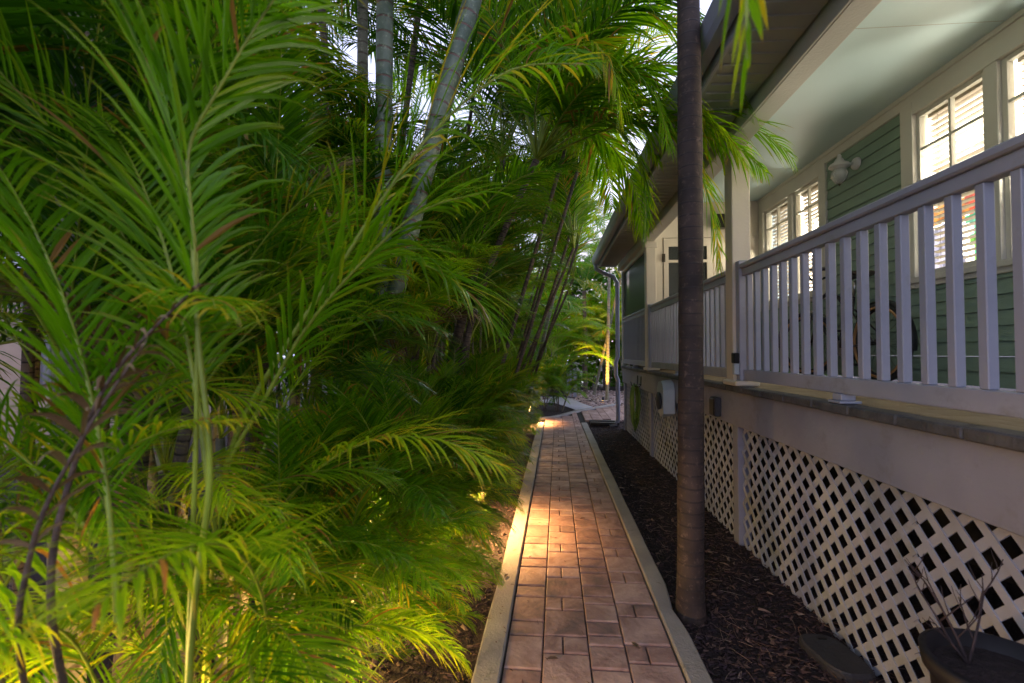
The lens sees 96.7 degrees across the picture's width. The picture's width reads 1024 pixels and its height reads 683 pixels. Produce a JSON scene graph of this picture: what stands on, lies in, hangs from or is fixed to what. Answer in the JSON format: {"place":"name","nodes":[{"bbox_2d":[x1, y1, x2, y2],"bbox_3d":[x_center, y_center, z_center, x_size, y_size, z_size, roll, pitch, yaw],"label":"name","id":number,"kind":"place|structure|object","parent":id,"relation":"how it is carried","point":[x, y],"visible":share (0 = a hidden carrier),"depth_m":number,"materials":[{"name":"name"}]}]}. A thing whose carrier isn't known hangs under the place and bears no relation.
{"place":"outdoors","nodes":[
{"label":"outdoors","id":0,"kind":"place"},
{"bbox_2d":[0,234,228,450],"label":"neighbour house","id":1,"kind":"structure","parent":0,"point":[14,349],"depth_m":6.75,"materials":[{"name":"grey paint"}]},
{"bbox_2d":[40,335,94,384],"bbox_3d":[-7.291,0.088,7.596,0.050,1.200,1.000,0,-1,5],"label":"window","id":2,"kind":"structure","parent":1,"relation":"in","point":[48,372],"depth_m":7.12,"materials":[{"name":"grey glass"}]},
{"bbox_2d":[0,361,1023,682],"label":"ground","id":3,"kind":"structure","parent":0,"point":[992,597],"depth_m":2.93,"materials":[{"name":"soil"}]},
{"bbox_2d":[43,12,97,682],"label":"ringed palm","id":4,"kind":"object","parent":3,"relation":"on","point":[78,579],"visible":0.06,"depth_m":1.49,"materials":[{"name":"green plant"}]},
{"bbox_2d":[0,24,295,454],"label":"areca palm","id":5,"kind":"object","parent":3,"relation":"on","point":[3,339],"visible":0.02,"depth_m":1.87,"materials":[{"name":"green plant"}]},
{"bbox_2d":[153,2,180,664],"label":"ringed palm","id":6,"kind":"object","parent":3,"relation":"on","point":[158,463],"visible":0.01,"depth_m":2.20,"materials":[{"name":"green plant"}]},
{"bbox_2d":[6,0,355,619],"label":"grove palm","id":7,"kind":"object","parent":3,"relation":"on","point":[37,367],"visible":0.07,"depth_m":2.50,"materials":[{"name":"green plant"}]},
{"bbox_2d":[0,0,370,393],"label":"areca palm","id":8,"kind":"object","parent":3,"relation":"on","point":[26,62],"visible":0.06,"depth_m":1.45,"materials":[{"name":"green plant"}]},
{"bbox_2d":[117,0,307,557],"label":"shaded palm","id":9,"kind":"object","parent":3,"relation":"on","point":[124,444],"visible":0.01,"depth_m":3.35,"materials":[{"name":"green plant"}]},
{"bbox_2d":[1,0,432,571],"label":"areca palm","id":10,"kind":"object","parent":3,"relation":"on","point":[214,431],"visible":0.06,"depth_m":3.03,"materials":[{"name":"green plant"}]},
{"bbox_2d":[0,0,437,682],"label":"areca palm","id":11,"kind":"object","parent":3,"relation":"on","point":[300,94],"visible":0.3,"depth_m":1.97,"materials":[{"name":"green plant"}]},
{"bbox_2d":[0,0,458,682],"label":"areca palm","id":12,"kind":"object","parent":3,"relation":"on","point":[20,20],"visible":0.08,"depth_m":1.68,"materials":[{"name":"green plant"}]},
{"bbox_2d":[0,0,465,682],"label":"areca palm","id":13,"kind":"object","parent":3,"relation":"on","point":[280,238],"visible":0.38,"depth_m":1.40,"materials":[{"name":"green plant"}]},
{"bbox_2d":[56,349,506,682],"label":"areca palm","id":14,"kind":"object","parent":3,"relation":"on","point":[328,426],"visible":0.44,"depth_m":1.70,"materials":[{"name":"green plant"}]},
{"bbox_2d":[56,0,526,582],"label":"areca palm","id":15,"kind":"object","parent":3,"relation":"on","point":[422,262],"visible":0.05,"depth_m":2.51,"materials":[{"name":"green plant"}]},
{"bbox_2d":[92,78,499,438],"bbox_3d":[-2.085,-0.532,4.494,3.393,4.335,4.436,-1,-2,41],"label":"areca palm","id":16,"kind":"object","parent":3,"relation":"on","point":[357,113],"visible":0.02,"depth_m":3.87,"materials":[{"name":"green plant"}]},
{"bbox_2d":[0,0,618,682],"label":"areca palm","id":17,"kind":"object","parent":3,"relation":"on","point":[60,500],"visible":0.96,"depth_m":0.99,"materials":[{"name":"green plant"}]},
{"bbox_2d":[201,128,452,608],"bbox_3d":[-1.346,0.171,2.804,1.969,2.848,2.351,0,-1,-17],"label":"areca palm","id":18,"kind":"object","parent":3,"relation":"on","point":[343,352],"visible":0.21,"depth_m":2.48,"materials":[{"name":"green plant"}]},
{"bbox_2d":[237,0,423,509],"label":"grove palm","id":19,"kind":"object","parent":3,"relation":"on","point":[396,64],"visible":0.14,"depth_m":4.97,"materials":[{"name":"green plant"}]},
{"bbox_2d":[196,349,513,666],"bbox_3d":[-0.728,0.803,2.346,1.472,1.558,1.675,0,-1,5],"label":"areca palm","id":20,"kind":"object","parent":3,"relation":"on","point":[379,417],"visible":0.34,"depth_m":1.97,"materials":[{"name":"green plant"}]},
{"bbox_2d":[356,0,368,522],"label":"ringed palm","id":21,"kind":"object","parent":3,"relation":"on","point":[362,44],"visible":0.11,"depth_m":4.05,"materials":[{"name":"grey plant"}]},
{"bbox_2d":[296,0,448,423],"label":"grove palm","id":22,"kind":"object","parent":3,"relation":"on","point":[411,111],"visible":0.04,"depth_m":6.58,"materials":[{"name":"green plant"}]},
{"bbox_2d":[278,114,507,421],"bbox_3d":[-1.344,-0.009,3.677,2.648,3.249,2.180,0,-1,5],"label":"areca palm","id":23,"kind":"object","parent":3,"relation":"on","point":[455,314],"visible":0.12,"depth_m":3.13,"materials":[{"name":"green plant"}]},
{"bbox_2d":[318,0,467,397],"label":"grove palm","id":24,"kind":"object","parent":3,"relation":"on","point":[431,86],"visible":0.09,"depth_m":5.07,"materials":[{"name":"green plant"}]},
{"bbox_2d":[273,345,526,609],"bbox_3d":[-0.696,0.806,2.640,1.490,1.566,1.538,0,-1,17],"label":"areca palm","id":25,"kind":"object","parent":3,"relation":"on","point":[489,533],"visible":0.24,"depth_m":2.45,"materials":[{"name":"green plant"}]},
{"bbox_2d":[309,0,515,153],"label":"grove palm","id":26,"kind":"object","parent":3,"relation":"on","point":[411,66],"visible":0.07,"depth_m":4.38,"materials":[{"name":"green plant"}]},
{"bbox_2d":[360,0,481,410],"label":"ringed palm","id":27,"kind":"object","parent":3,"relation":"on","point":[467,24],"visible":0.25,"depth_m":3.13,"materials":[{"name":"grey plant"}]},
{"bbox_2d":[372,0,499,516],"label":"ringed palm","id":28,"kind":"object","parent":3,"relation":"on","point":[384,40],"visible":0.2,"depth_m":3.17,"materials":[{"name":"grey plant"}]},
{"bbox_2d":[355,233,528,389],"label":"areca palm","id":29,"kind":"object","parent":3,"relation":"on","point":[452,323],"depth_m":4.76,"materials":[{"name":"green plant"}]},
{"bbox_2d":[302,107,582,372],"bbox_3d":[-0.714,-0.199,4.653,2.887,3.672,3.244,0,-1,5],"label":"areca palm","id":30,"kind":"object","parent":3,"relation":"on","point":[479,175],"visible":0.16,"depth_m":4.34,"materials":[{"name":"green plant"}]},
{"bbox_2d":[302,71,583,394],"bbox_3d":[-0.916,-0.172,3.934,2.944,3.585,2.554,0,-1,5],"label":"areca palm","id":31,"kind":"object","parent":3,"relation":"on","point":[467,235],"visible":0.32,"depth_m":3.38,"materials":[{"name":"green plant"}]},
{"bbox_2d":[351,151,535,402],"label":"areca palm","id":32,"kind":"object","parent":3,"relation":"on","point":[483,251],"visible":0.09,"depth_m":3.92,"materials":[{"name":"green plant"}]},
{"bbox_2d":[364,365,527,574],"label":"areca palm","id":33,"kind":"object","parent":3,"relation":"on","point":[457,405],"visible":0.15,"depth_m":3.19,"materials":[{"name":"green plant"}]},
{"bbox_2d":[367,355,534,617],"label":"areca palm","id":34,"kind":"object","parent":3,"relation":"on","point":[446,408],"visible":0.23,"depth_m":2.88,"materials":[{"name":"green plant"}]},
{"bbox_2d":[395,342,532,541],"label":"areca palm","id":35,"kind":"object","parent":3,"relation":"on","point":[483,374],"visible":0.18,"depth_m":3.62,"materials":[{"name":"green plant"}]},
{"bbox_2d":[393,0,538,368],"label":"overhanging palm","id":36,"kind":"object","parent":3,"relation":"on","point":[470,112],"visible":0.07,"depth_m":5.19,"materials":[{"name":"green plant"}]},
{"bbox_2d":[398,347,541,497],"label":"areca palm","id":37,"kind":"object","parent":3,"relation":"on","point":[474,364],"visible":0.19,"depth_m":4.15,"materials":[{"name":"green plant"}]},
{"bbox_2d":[398,259,557,376],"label":"areca palm","id":38,"kind":"object","parent":3,"relation":"on","point":[423,359],"visible":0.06,"depth_m":5.92,"materials":[{"name":"green plant"}]},
{"bbox_2d":[424,346,541,487],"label":"areca palm","id":39,"kind":"object","parent":3,"relation":"on","point":[520,379],"visible":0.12,"depth_m":4.88,"materials":[{"name":"green plant"}]},
{"bbox_2d":[333,0,633,363],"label":"leaning palm","id":40,"kind":"object","parent":3,"relation":"on","point":[503,122],"visible":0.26,"depth_m":4.15,"materials":[{"name":"green plant"}]},
{"bbox_2d":[420,289,551,359],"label":"areca palm","id":41,"kind":"object","parent":3,"relation":"on","point":[518,333],"visible":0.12,"depth_m":7.71,"materials":[{"name":"green plant"}]},
{"bbox_2d":[406,128,570,361],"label":"areca palm","id":42,"kind":"object","parent":3,"relation":"on","point":[537,226],"visible":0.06,"depth_m":4.89,"materials":[{"name":"green plant"}]},
{"bbox_2d":[455,358,532,497],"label":"areca palm","id":43,"kind":"object","parent":3,"relation":"on","point":[511,376],"visible":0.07,"depth_m":4.42,"materials":[{"name":"green plant"}]},
{"bbox_2d":[419,290,568,351],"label":"areca palm","id":44,"kind":"object","parent":3,"relation":"on","point":[556,324],"visible":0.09,"depth_m":8.89,"materials":[{"name":"green plant"}]},
{"bbox_2d":[445,291,549,363],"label":"areca palm","id":45,"kind":"object","parent":3,"relation":"on","point":[483,337],"visible":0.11,"depth_m":7.20,"materials":[{"name":"green plant"}]},
{"bbox_2d":[489,343,546,435],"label":"areca palm","id":46,"kind":"object","parent":3,"relation":"on","point":[537,426],"visible":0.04,"depth_m":6.99,"materials":[{"name":"green plant"}]},
{"bbox_2d":[496,353,545,458],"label":"areca palm","id":47,"kind":"object","parent":3,"relation":"on","point":[522,384],"visible":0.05,"depth_m":5.52,"materials":[{"name":"green plant"}]},
{"bbox_2d":[458,170,586,367],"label":"areca palm","id":48,"kind":"object","parent":3,"relation":"on","point":[530,246],"visible":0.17,"depth_m":6.51,"materials":[{"name":"green plant"}]},
{"bbox_2d":[396,0,670,380],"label":"overhanging palm","id":49,"kind":"object","parent":3,"relation":"on","point":[524,288],"visible":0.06,"depth_m":4.90,"materials":[{"name":"green plant"}]},
{"bbox_2d":[467,102,604,374],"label":"overhanging palm","id":50,"kind":"object","parent":3,"relation":"on","point":[578,208],"visible":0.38,"depth_m":6.07,"materials":[{"name":"green plant"}]},
{"bbox_2d":[530,345,569,410],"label":"areca palm","id":51,"kind":"object","parent":3,"relation":"on","point":[544,375],"visible":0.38,"depth_m":10.71,"materials":[{"name":"green plant"}]},
{"bbox_2d":[501,184,600,371],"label":"overhanging palm","id":52,"kind":"object","parent":3,"relation":"on","point":[568,251],"visible":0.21,"depth_m":7.95,"materials":[{"name":"green plant"}]},
{"bbox_2d":[469,128,640,359],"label":"overhanging palm","id":53,"kind":"object","parent":3,"relation":"on","point":[528,320],"visible":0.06,"depth_m":7.29,"materials":[{"name":"green plant"}]},
{"bbox_2d":[495,148,616,396],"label":"overhanging palm","id":54,"kind":"object","parent":3,"relation":"on","point":[561,294],"visible":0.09,"depth_m":7.69,"materials":[{"name":"green plant"}]},
{"bbox_2d":[532,351,581,410],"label":"areca palm","id":55,"kind":"object","parent":3,"relation":"on","point":[545,356],"visible":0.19,"depth_m":11.81,"materials":[{"name":"green plant"}]},
{"bbox_2d":[515,244,599,357],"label":"areca palm","id":56,"kind":"object","parent":3,"relation":"on","point":[541,312],"visible":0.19,"depth_m":11.98,"materials":[{"name":"green plant"}]},
{"bbox_2d":[472,85,646,406],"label":"overhanging palm","id":57,"kind":"object","parent":3,"relation":"on","point":[552,289],"visible":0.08,"depth_m":6.48,"materials":[{"name":"green plant"}]},
{"bbox_2d":[450,5,676,415],"bbox_3d":[0.363,-1.226,5.452,2.522,5.777,3.056,0,-1,-8],"label":"overhanging palm","id":58,"kind":"object","parent":3,"relation":"on","point":[548,267],"visible":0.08,"depth_m":5.34,"materials":[{"name":"green plant"}]},
{"bbox_2d":[538,397,591,409],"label":"concrete walk","id":59,"kind":"structure","parent":3,"relation":"on","point":[575,405],"depth_m":13.19,"materials":[{"name":"grey concrete"}]},
{"bbox_2d":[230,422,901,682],"bbox_3d":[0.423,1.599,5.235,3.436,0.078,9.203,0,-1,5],"label":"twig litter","id":60,"kind":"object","parent":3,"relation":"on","point":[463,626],"visible":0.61,"depth_m":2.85,"materials":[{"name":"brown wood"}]},
{"bbox_2d":[520,259,614,401],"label":"areca palm","id":61,"kind":"object","parent":3,"relation":"on","point":[576,327],"visible":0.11,"depth_m":13.04,"materials":[{"name":"green plant"}]},
{"bbox_2d":[539,354,597,411],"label":"areca palm","id":62,"kind":"object","parent":3,"relation":"on","point":[559,369],"visible":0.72,"depth_m":11.52,"materials":[{"name":"green plant"}]},
{"bbox_2d":[526,288,613,398],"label":"areca palm","id":63,"kind":"object","parent":3,"relation":"on","point":[572,322],"visible":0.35,"depth_m":14.30,"materials":[{"name":"green plant"}]},
{"bbox_2d":[526,196,613,396],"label":"roofside palm","id":64,"kind":"object","parent":3,"relation":"on","point":[549,314],"visible":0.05,"depth_m":10.36,"materials":[{"name":"green plant"}]},
{"bbox_2d":[532,191,613,381],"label":"tall far palm","id":65,"kind":"object","parent":3,"relation":"on","point":[606,219],"visible":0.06,"depth_m":19.92,"materials":[{"name":"green plant"}]},
{"bbox_2d":[535,302,613,364],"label":"areca palm","id":66,"kind":"object","parent":3,"relation":"on","point":[571,339],"visible":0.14,"depth_m":16.69,"materials":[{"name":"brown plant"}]},
{"bbox_2d":[537,243,619,392],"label":"palm","id":67,"kind":"object","parent":3,"relation":"on","point":[586,276],"visible":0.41,"depth_m":16.87,"materials":[{"name":"green plant"}]},
{"bbox_2d":[537,295,621,381],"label":"areca palm","id":68,"kind":"object","parent":3,"relation":"on","point":[599,312],"visible":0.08,"depth_m":18.39,"materials":[{"name":"green plant"}]},
{"bbox_2d":[563,218,612,400],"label":"lit palm","id":69,"kind":"object","parent":3,"relation":"on","point":[608,336],"visible":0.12,"depth_m":14.30,"materials":[{"name":"yellow plant"}]},
{"bbox_2d":[558,299,621,389],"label":"areca palm","id":70,"kind":"object","parent":3,"relation":"on","point":[590,317],"visible":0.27,"depth_m":17.98,"materials":[{"name":"green plant"}]},
{"bbox_2d":[471,403,712,682],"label":"kerb","id":71,"kind":"structure","parent":3,"relation":"on","point":[489,665],"depth_m":2.77,"materials":[{"name":"concrete"}]},
{"bbox_2d":[579,230,620,394],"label":"lit palm","id":72,"kind":"object","parent":3,"relation":"on","point":[601,360],"visible":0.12,"depth_m":15.35,"materials":[{"name":"green plant"}]},
{"bbox_2d":[404,0,797,374],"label":"arching palm","id":73,"kind":"object","parent":3,"relation":"on","point":[614,73],"visible":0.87,"depth_m":3.46,"materials":[{"name":"green plant"}]},
{"bbox_2d":[575,281,629,385],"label":"areca palm","id":74,"kind":"object","parent":3,"relation":"on","point":[604,331],"visible":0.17,"depth_m":16.52,"materials":[{"name":"green plant"}]},
{"bbox_2d":[586,280,620,388],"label":"areca palm","id":75,"kind":"object","parent":3,"relation":"on","point":[603,366],"visible":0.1,"depth_m":18.96,"materials":[{"name":"green plant"}]},
{"bbox_2d":[393,255,826,386],"bbox_3d":[3.146,-1.140,20.605,21.851,6.827,2.424,0,-1,5],"label":"hedge","id":76,"kind":"object","parent":3,"relation":"on","point":[578,291],"visible":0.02,"depth_m":20.11,"materials":[{"name":"green plant"}]},
{"bbox_2d":[674,0,767,627],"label":"dark trunk palm","id":77,"kind":"object","parent":3,"relation":"on","point":[690,605],"visible":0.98,"depth_m":2.55,"materials":[{"name":"brown plant"}]},
{"bbox_2d":[592,0,1023,427],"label":"house","id":78,"kind":"structure","parent":3,"relation":"on","point":[895,95],"depth_m":3.55,"materials":[{"name":"green"}]},
{"bbox_2d":[758,162,827,309],"bbox_3d":[3.774,-1.545,6.273,0.455,2.600,2.860,0,-1,5],"label":"window","id":79,"kind":"structure","parent":78,"relation":"in","point":[801,208],"depth_m":5.75,"materials":[{"name":"paint"}]},
{"bbox_2d":[828,154,860,185],"bbox_3d":[3.318,-1.718,4.557,0.260,0.330,0.184,0,-1,5],"label":"wall lantern","id":80,"kind":"object","parent":78,"relation":"attached to","point":[839,170],"depth_m":4.52,"materials":[{"name":"white glass"}]},
{"bbox_2d":[900,25,1023,288],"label":"window","id":81,"kind":"structure","parent":78,"relation":"in","point":[979,107],"depth_m":3.46,"materials":[{"name":"glass"}]},
{"bbox_2d":[621,366,1023,587],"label":"porch deck","id":82,"kind":"structure","parent":3,"relation":"on","point":[960,462],"depth_m":2.11,"materials":[{"name":"white paint"}]},
{"bbox_2d":[622,308,644,367],"bbox_3d":[2.104,-0.018,7.777,0.105,0.924,2.150,0,-1,5],"label":"porch railing","id":83,"kind":"object","parent":82,"relation":"on","point":[634,339],"visible":0.82,"depth_m":7.69,"materials":[{"name":"white wood"}]},
{"bbox_2d":[626,383,649,451],"bbox_3d":[2.130,1.227,7.714,0.010,0.952,2.154,0,-1,5],"label":"lattice panel","id":84,"kind":"object","parent":82,"relation":"attached to","point":[645,408],"visible":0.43,"depth_m":7.32,"materials":[{"name":"beige wood"}]},
{"bbox_2d":[643,304,659,369],"bbox_3d":[2.013,-0.061,6.586,0.180,0.951,0.260,0,-1,5],"label":"rail post","id":85,"kind":"object","parent":82,"relation":"on","point":[649,339],"visible":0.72,"depth_m":6.48,"materials":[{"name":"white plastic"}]},
{"bbox_2d":[656,380,674,416],"bbox_3d":[1.807,0.669,5.410,0.159,0.430,0.340,0,-1,5],"label":"electric meter box","id":86,"kind":"object","parent":82,"relation":"attached to","point":[665,399],"visible":1,"depth_m":5.26,"materials":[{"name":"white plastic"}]},
{"bbox_2d":[649,271,726,377],"bbox_3d":[1.893,-0.084,5.088,0.105,0.924,2.765,0,-1,5],"label":"porch railing","id":87,"kind":"object","parent":82,"relation":"on","point":[665,355],"visible":0.66,"depth_m":4.24,"materials":[{"name":"white wood"}]},
{"bbox_2d":[621,201,758,368],"bbox_3d":[2.893,-0.792,7.784,1.650,2.468,2.270,0,-1,5],"label":"screened room","id":88,"kind":"object","parent":82,"relation":"on","point":[632,286],"visible":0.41,"depth_m":6.73,"materials":[{"name":"green"}]},
{"bbox_2d":[662,238,712,298],"bbox_3d":[2.585,-0.565,6.693,0.735,1.920,0.058,0,-1,5],"label":"screen door","id":89,"kind":"structure","parent":88,"relation":"in","point":[669,256],"depth_m":6.72,"materials":[{"name":"grey wood"}]},
{"bbox_2d":[653,394,733,533],"bbox_3d":[1.924,1.163,5.098,0.010,0.952,2.944,0,-1,5],"label":"lattice panel","id":90,"kind":"object","parent":82,"relation":"attached to","point":[714,471],"visible":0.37,"depth_m":4.21,"materials":[{"name":"beige wood"}]},
{"bbox_2d":[709,396,720,416],"bbox_3d":[1.740,0.557,3.903,0.062,0.160,0.120,0,-1,5],"label":"meter box","id":91,"kind":"object","parent":82,"relation":"attached to","point":[715,406],"visible":1,"depth_m":3.85,"materials":[{"name":"grey plastic"}]},
{"bbox_2d":[723,260,759,385],"bbox_3d":[1.773,-0.137,3.536,0.180,0.951,0.260,0,-1,5],"label":"rail post","id":92,"kind":"object","parent":82,"relation":"on","point":[741,346],"visible":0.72,"depth_m":3.43,"materials":[{"name":"white wood"}]},
{"bbox_2d":[731,353,739,374],"bbox_3d":[1.693,0.168,3.447,0.043,0.165,0.055,0,-1,5],"label":"post light","id":93,"kind":"object","parent":92,"relation":"attached to","point":[735,357],"visible":1,"depth_m":3.42,"materials":[{"name":"black paint"}]},
{"bbox_2d":[742,429,920,682],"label":"lattice panel","id":94,"kind":"object","parent":82,"relation":"attached to","point":[906,658],"visible":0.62,"depth_m":2.37,"materials":[{"name":"white wood"}]},
{"bbox_2d":[778,267,917,380],"bbox_3d":[3.328,-0.197,4.458,0.636,1.124,1.819,0,-1,5],"label":"bicycle","id":95,"kind":"object","parent":82,"relation":"on","point":[894,371],"visible":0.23,"depth_m":4.20,"materials":[{"name":"black paint"}]},
{"bbox_2d":[739,132,1023,418],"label":"porch railing","id":96,"kind":"object","parent":82,"relation":"on","point":[981,173],"visible":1,"depth_m":1.90,"materials":[{"name":"white wood"}]},
{"bbox_2d":[913,495,1023,682],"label":"lattice panel","id":97,"kind":"object","parent":82,"relation":"attached to","point":[1010,608],"visible":0.59,"depth_m":1.66,"materials":[{"name":"white wood"}]},
{"bbox_3d":[1.978,0.636,7.274,0.122,0.171,0.294,0,-1,5],"label":"hose hook","id":98,"kind":"object","parent":82,"relation":"attached to","visible":0},
{"bbox_2d":[630,383,640,430],"bbox_3d":[1.962,1.055,7.250,0.120,0.762,0.349,0,-1,5],"label":"garden hose","id":99,"kind":"object","parent":98,"relation":"hanging from","point":[633,412],"visible":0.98,"depth_m":7.19,"materials":[{"name":"green rubber"}]},
{"bbox_2d":[799,634,875,682],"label":"valve box","id":100,"kind":"object","parent":3,"relation":"on","point":[840,661],"visible":0.99,"depth_m":2.17,"materials":[{"name":"grey plastic"}]},
{"bbox_2d":[904,550,1023,682],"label":"plant pot","id":101,"kind":"object","parent":3,"relation":"on","point":[950,654],"visible":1,"depth_m":1.35,"materials":[{"name":"plastic"}]},
{"bbox_2d":[501,404,684,682],"bbox_3d":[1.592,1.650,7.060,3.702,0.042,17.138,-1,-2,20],"label":"path","id":102,"kind":"structure","parent":0,"point":[652,659],"depth_m":2.80,"materials":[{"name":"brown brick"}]},
{"bbox_2d":[563,390,623,406],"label":"gravel","id":103,"kind":"structure","parent":0,"point":[612,396],"depth_m":14.75,"materials":[{"name":"grey gravel"}]},
{"bbox_2d":[255,0,978,360],"label":"sky","id":104,"kind":"structure","parent":0,"point":[704,4],"materials":[{"name":"white"}]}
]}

